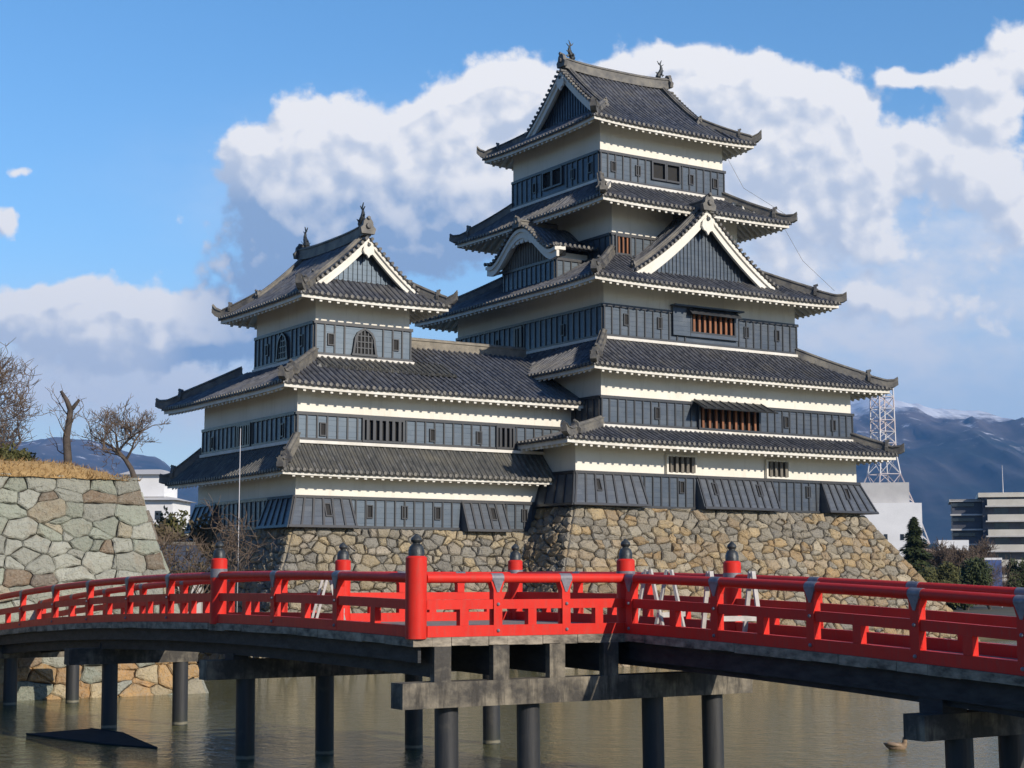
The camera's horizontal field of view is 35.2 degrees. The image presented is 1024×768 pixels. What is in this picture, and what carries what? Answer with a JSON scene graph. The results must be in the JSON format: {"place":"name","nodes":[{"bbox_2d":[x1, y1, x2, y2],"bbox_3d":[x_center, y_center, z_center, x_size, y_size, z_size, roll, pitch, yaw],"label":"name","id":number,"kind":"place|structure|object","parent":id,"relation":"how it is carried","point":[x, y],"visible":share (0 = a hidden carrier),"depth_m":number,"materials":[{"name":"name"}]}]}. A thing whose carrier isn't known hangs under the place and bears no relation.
{"place":"outdoors","nodes":[
{"label":"outdoors","id":0,"kind":"place"},
{"bbox_2d":[4,437,197,516],"bbox_3d":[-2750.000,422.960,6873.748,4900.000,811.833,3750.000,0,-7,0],"label":"mountain","id":1,"kind":"structure","parent":0,"point":[81,455],"depth_m":7686.20,"materials":[{"name":"blue"}]},
{"bbox_2d":[120,469,195,534],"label":"white building","id":2,"kind":"structure","parent":0,"point":[157,495],"depth_m":167.63,"materials":[{"name":"white paint"}]},
{"bbox_2d":[155,511,161,519],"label":"window","id":3,"kind":"structure","parent":2,"relation":"in","point":[156,516],"depth_m":166.37,"materials":[{"name":"grey glass"}]},
{"bbox_2d":[0,639,1016,767],"bbox_3d":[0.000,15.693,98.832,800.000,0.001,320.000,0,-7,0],"label":"moat water","id":4,"kind":"structure","parent":0,"point":[766,724],"depth_m":40.04,"materials":[{"name":"liquid"}]},
{"bbox_2d":[26,728,157,748],"bbox_3d":[-9.394,8.367,38.167,5.251,0.036,1.874,-7,-10,45],"label":"floating boom","id":5,"kind":"object","parent":4,"relation":"on","point":[102,736],"visible":1,"depth_m":38.33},
{"bbox_2d":[0,534,1023,767],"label":"arched bridge","id":6,"kind":"structure","parent":4,"relation":"in","point":[965,688],"depth_m":28.20,"materials":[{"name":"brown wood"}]},
{"bbox_2d":[311,580,345,619],"bbox_3d":[-3.695,4.314,32.496,0.648,1.020,1.100,2,-7,-13],"label":"sawhorse barrier","id":7,"kind":"object","parent":6,"relation":"on","point":[323,593],"visible":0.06,"depth_m":32.77,"materials":[{"name":"white paint"}]},
{"bbox_2d":[638,569,684,626],"bbox_3d":[2.723,4.002,29.921,0.649,1.131,1.100,-4,-8,32],"label":"sawhorse barrier","id":8,"kind":"object","parent":6,"relation":"on","point":[660,614],"visible":0.44,"depth_m":29.66,"materials":[{"name":"white paint"}]},
{"bbox_2d":[701,571,759,631],"bbox_3d":[3.879,3.881,28.588,1.100,1.131,0.649,3,-7,-21],"label":"sawhorse barrier","id":9,"kind":"object","parent":6,"relation":"on","point":[751,575],"visible":0.41,"depth_m":28.59,"materials":[{"name":"white paint"}]},
{"bbox_2d":[883,737,906,749],"bbox_3d":[8.565,7.970,35.871,0.637,0.387,0.280,-1,-7,8],"label":"duck","id":10,"kind":"object","parent":4,"relation":"on","point":[896,745],"visible":0.73,"depth_m":35.79},
{"bbox_2d":[0,0,1023,467],"label":"sky","id":11,"kind":"structure","parent":0,"point":[163,162],"materials":[{"name":"blue"}]},
{"bbox_2d":[196,605,1015,664],"bbox_3d":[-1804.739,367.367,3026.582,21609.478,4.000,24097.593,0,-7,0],"label":"ground","id":12,"kind":"structure","parent":0,"point":[996,610],"depth_m":134.13,"materials":[{"name":"soil"}]},
{"bbox_2d":[0,473,208,700],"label":"stone wall","id":13,"kind":"structure","parent":12,"relation":"on","point":[54,531],"depth_m":52.66,"materials":[{"name":"grey stone"}]},
{"bbox_2d":[0,460,128,481],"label":"bank top","id":14,"kind":"structure","parent":13,"relation":"on","point":[15,471],"depth_m":53.42,"materials":[{"name":"yellow plant"}]},
{"bbox_2d":[0,442,39,460],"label":"shrub","id":15,"kind":"object","parent":14,"relation":"on","point":[7,453],"visible":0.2,"depth_m":61.46,"materials":[{"name":"green plant"}]},
{"bbox_2d":[0,339,40,421],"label":"bare tree","id":16,"kind":"object","parent":14,"relation":"on","point":[4,382],"visible":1,"depth_m":60.36,"materials":[{"name":"brown plant"}]},
{"bbox_2d":[0,391,43,449],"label":"bare tree","id":17,"kind":"object","parent":14,"relation":"on","point":[5,434],"visible":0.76,"depth_m":71.46,"materials":[{"name":"brown plant"}]},
{"bbox_2d":[41,382,84,464],"bbox_3d":[-16.760,1.771,60.241,1.791,3.821,1.590,0,-7,0],"label":"pollarded tree","id":18,"kind":"object","parent":14,"relation":"on","point":[67,441],"visible":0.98,"depth_m":60.18,"materials":[{"name":"brown plant"}]},
{"bbox_2d":[0,456,142,480],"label":"dry grass","id":19,"kind":"structure","parent":14,"relation":"on","point":[89,474],"depth_m":53.78,"materials":[{"name":"brown plant"}]},
{"bbox_2d":[72,393,170,478],"bbox_3d":[-14.741,2.064,60.470,3.966,3.517,3.258,0,-7,0],"label":"bare tree","id":20,"kind":"object","parent":14,"relation":"on","point":[115,423],"visible":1,"depth_m":60.53,"materials":[{"name":"brown plant"}]},
{"bbox_2d":[152,505,189,537],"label":"shrub","id":21,"kind":"object","parent":12,"relation":"on","point":[171,521],"visible":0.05,"depth_m":93.48,"materials":[{"name":"green plant"}]},
{"bbox_2d":[158,542,210,612],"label":"gate hut","id":22,"kind":"object","parent":12,"relation":"on","point":[199,607],"visible":0.07,"depth_m":70.89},
{"bbox_2d":[154,513,219,556],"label":"shrub","id":23,"kind":"object","parent":12,"relation":"on","point":[197,529],"visible":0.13,"depth_m":73.28,"materials":[{"name":"brown plant"}]},
{"bbox_2d":[156,513,268,609],"bbox_3d":[-12.385,7.108,63.038,5.985,4.172,5.232,2,-7,-18],"label":"shrub","id":24,"kind":"object","parent":12,"relation":"on","point":[191,569],"visible":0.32,"depth_m":63.04,"materials":[{"name":"brown plant"}]},
{"bbox_2d":[178,493,281,611],"bbox_3d":[-10.885,6.572,62.730,3.803,4.678,4.200,3,-8,-25],"label":"bare tree","id":25,"kind":"object","parent":12,"relation":"on","point":[230,530],"visible":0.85,"depth_m":62.64,"materials":[{"name":"brown plant"}]},
{"bbox_2d":[236,428,240,611],"bbox_3d":[-10.620,5.509,62.792,0.200,7.600,0.190,0,-7,0],"label":"flag pole","id":26,"kind":"object","parent":12,"relation":"on","point":[238,518],"visible":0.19,"depth_m":62.82,"materials":[{"name":"metal"}]},
{"bbox_2d":[197,528,529,665],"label":"stone base","id":27,"kind":"object","parent":12,"relation":"on","point":[318,549],"visible":0.19,"depth_m":71.12,"materials":[{"name":"beige stone"}]},
{"bbox_2d":[155,202,584,533],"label":"castle turret","id":28,"kind":"object","parent":27,"relation":"on","point":[349,401],"visible":0.98,"depth_m":74.64,"materials":[{"name":"white paint"}]},
{"bbox_2d":[236,422,251,448],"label":"barred window","id":29,"kind":"structure","parent":28,"relation":"in","point":[246,428],"depth_m":75.12,"materials":[{"name":"grey wood"}]},
{"bbox_2d":[275,333,289,361],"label":"arched window","id":30,"kind":"structure","parent":28,"relation":"in","point":[282,349],"depth_m":76.45,"materials":[{"name":"grey wood"}]},
{"bbox_2d":[351,328,377,356],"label":"arched window","id":31,"kind":"structure","parent":28,"relation":"in","point":[364,343],"depth_m":75.04,"materials":[{"name":"grey wood"}]},
{"bbox_2d":[361,417,404,443],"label":"barred window","id":32,"kind":"structure","parent":28,"relation":"in","point":[374,430],"depth_m":72.84,"materials":[{"name":"grey wood"}]},
{"bbox_2d":[495,425,514,449],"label":"barred window","id":33,"kind":"structure","parent":28,"relation":"in","point":[504,435],"depth_m":76.32,"materials":[{"name":"grey wood"}]},
{"bbox_2d":[522,507,979,668],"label":"stone base","id":34,"kind":"object","parent":12,"relation":"on","point":[591,539],"visible":0.28,"depth_m":77.48,"materials":[{"name":"beige stone"}]},
{"bbox_2d":[412,40,904,514],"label":"castle keep","id":35,"kind":"structure","parent":34,"relation":"on","point":[640,305],"depth_m":83.05,"materials":[{"name":"white paint"}]},
{"bbox_2d":[514,326,522,346],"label":"barred window","id":36,"kind":"structure","parent":35,"relation":"in","point":[518,331],"depth_m":85.56,"materials":[{"name":"grey wood"}]},
{"bbox_2d":[542,169,550,190],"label":"barred window","id":37,"kind":"structure","parent":35,"relation":"in","point":[546,176],"depth_m":88.06,"materials":[{"name":"grey wood"}]},
{"bbox_2d":[551,165,562,187],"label":"barred window","id":38,"kind":"structure","parent":35,"relation":"in","point":[558,170],"depth_m":87.18,"materials":[{"name":"grey wood"}]},
{"bbox_2d":[615,234,631,255],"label":"barred window","id":39,"kind":"structure","parent":35,"relation":"in","point":[623,243],"depth_m":82.86,"materials":[{"name":"brown wood"}]},
{"bbox_2d":[651,160,666,181],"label":"barred window","id":40,"kind":"structure","parent":35,"relation":"in","point":[658,170],"depth_m":85.95,"materials":[{"name":"grey wood"}]},
{"bbox_2d":[666,163,680,183],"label":"barred window","id":41,"kind":"structure","parent":35,"relation":"in","point":[671,169],"depth_m":86.50,"materials":[{"name":"grey wood"}]},
{"bbox_2d":[665,454,696,474],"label":"barred window","id":42,"kind":"structure","parent":35,"relation":"in","point":[674,464],"depth_m":78.22,"materials":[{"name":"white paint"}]},
{"bbox_2d":[690,312,735,337],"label":"barred window","id":43,"kind":"structure","parent":35,"relation":"in","point":[705,325],"depth_m":82.90,"materials":[{"name":"brown wood"}]},
{"bbox_2d":[697,405,760,433],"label":"barred window","id":44,"kind":"structure","parent":35,"relation":"in","point":[707,419],"depth_m":80.75,"materials":[{"name":"brown wood"}]},
{"bbox_2d":[765,459,789,478],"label":"barred window","id":45,"kind":"structure","parent":35,"relation":"in","point":[774,469],"depth_m":81.54,"materials":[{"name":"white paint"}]},
{"bbox_2d":[861,482,922,556],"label":"white block","id":46,"kind":"structure","parent":12,"relation":"on","point":[896,509],"depth_m":323.35,"materials":[{"name":"white paint"}]},
{"bbox_2d":[864,388,929,543],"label":"lattice tower","id":47,"kind":"structure","parent":12,"relation":"on","point":[880,419],"depth_m":334.60,"materials":[{"name":"galvanised steel"},{"name":"white painted concrete"}]},
{"bbox_2d":[898,517,937,572],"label":"conifer","id":48,"kind":"object","parent":12,"relation":"on","point":[916,557],"visible":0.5,"depth_m":148.74,"materials":[{"name":"green plant"}]},
{"bbox_2d":[921,544,950,576],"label":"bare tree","id":49,"kind":"object","parent":12,"relation":"on","point":[934,553],"visible":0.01,"depth_m":188.21,"materials":[{"name":"brown plant"}]},
{"bbox_2d":[917,561,961,606],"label":"shrub","id":50,"kind":"object","parent":12,"relation":"on","point":[948,573],"visible":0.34,"depth_m":136.85,"materials":[{"name":"green plant"}]},
{"bbox_2d":[926,537,979,569],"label":"bare tree","id":51,"kind":"object","parent":12,"relation":"on","point":[942,554],"visible":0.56,"depth_m":158.39,"materials":[{"name":"brown plant"}]},
{"bbox_2d":[947,557,994,609],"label":"shrub","id":52,"kind":"object","parent":12,"relation":"on","point":[974,571],"visible":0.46,"depth_m":138.15,"materials":[{"name":"green plant"}]},
{"bbox_2d":[943,548,1023,608],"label":"shrub","id":53,"kind":"object","parent":12,"relation":"on","point":[1000,577],"visible":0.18,"depth_m":142.81,"materials":[{"name":"green plant"}]},
{"bbox_2d":[964,534,1005,582],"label":"bare tree","id":54,"kind":"object","parent":12,"relation":"on","point":[983,547],"visible":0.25,"depth_m":163.88,"materials":[{"name":"brown plant"}]},
{"bbox_2d":[985,558,1002,606],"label":"notice board","id":55,"kind":"object","parent":12,"relation":"on","point":[994,562],"visible":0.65,"depth_m":150.95,"materials":[{"name":"metal"}]},
{"bbox_2d":[1005,557,1023,587],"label":"shrub","id":56,"kind":"object","parent":12,"relation":"on","point":[1019,567],"visible":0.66,"depth_m":146.88,"materials":[{"name":"green plant"}]},
{"bbox_2d":[850,397,1023,543],"bbox_3d":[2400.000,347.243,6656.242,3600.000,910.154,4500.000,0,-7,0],"label":"mountain","id":57,"kind":"structure","parent":0,"point":[945,456],"depth_m":5947.44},
{"bbox_2d":[923,540,968,567],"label":"house","id":58,"kind":"structure","parent":0,"point":[961,543],"depth_m":229.64,"materials":[{"name":"white paint"}]},
{"bbox_2d":[948,470,1023,586],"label":"office building","id":59,"kind":"structure","parent":0,"point":[997,519],"depth_m":253.90,"materials":[{"name":"white concrete"}]},
{"bbox_2d":[951,503,973,506],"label":"window","id":60,"kind":"structure","parent":59,"relation":"in","point":[952,504],"depth_m":256.86,"materials":[{"name":"grey glass"}]},
{"bbox_2d":[952,533,974,535],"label":"window","id":61,"kind":"structure","parent":59,"relation":"in","point":[953,534],"depth_m":256.30,"materials":[{"name":"grey glass"}]},
{"bbox_2d":[952,518,974,520],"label":"window","id":62,"kind":"structure","parent":59,"relation":"in","point":[953,519],"depth_m":256.55,"materials":[{"name":"grey glass"}]},
{"bbox_2d":[993,497,1007,498],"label":"window","id":63,"kind":"structure","parent":59,"relation":"in","point":[993,497],"depth_m":254.37,"materials":[{"name":"grey glass"}]},
{"bbox_2d":[994,508,1007,513],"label":"window","id":64,"kind":"structure","parent":59,"relation":"in","point":[996,510],"depth_m":254.12,"materials":[{"name":"grey glass"}]},
{"bbox_2d":[994,523,1008,528],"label":"window","id":65,"kind":"structure","parent":59,"relation":"in","point":[996,525],"depth_m":253.81,"materials":[{"name":"grey glass"}]},
{"bbox_2d":[995,553,1009,559],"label":"window","id":66,"kind":"structure","parent":59,"relation":"in","point":[1004,556],"depth_m":253.22,"materials":[{"name":"grey glass"}]},
{"bbox_2d":[995,538,1009,544],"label":"window","id":67,"kind":"structure","parent":59,"relation":"in","point":[998,541],"depth_m":253.53,"materials":[{"name":"grey glass"}]}
]}

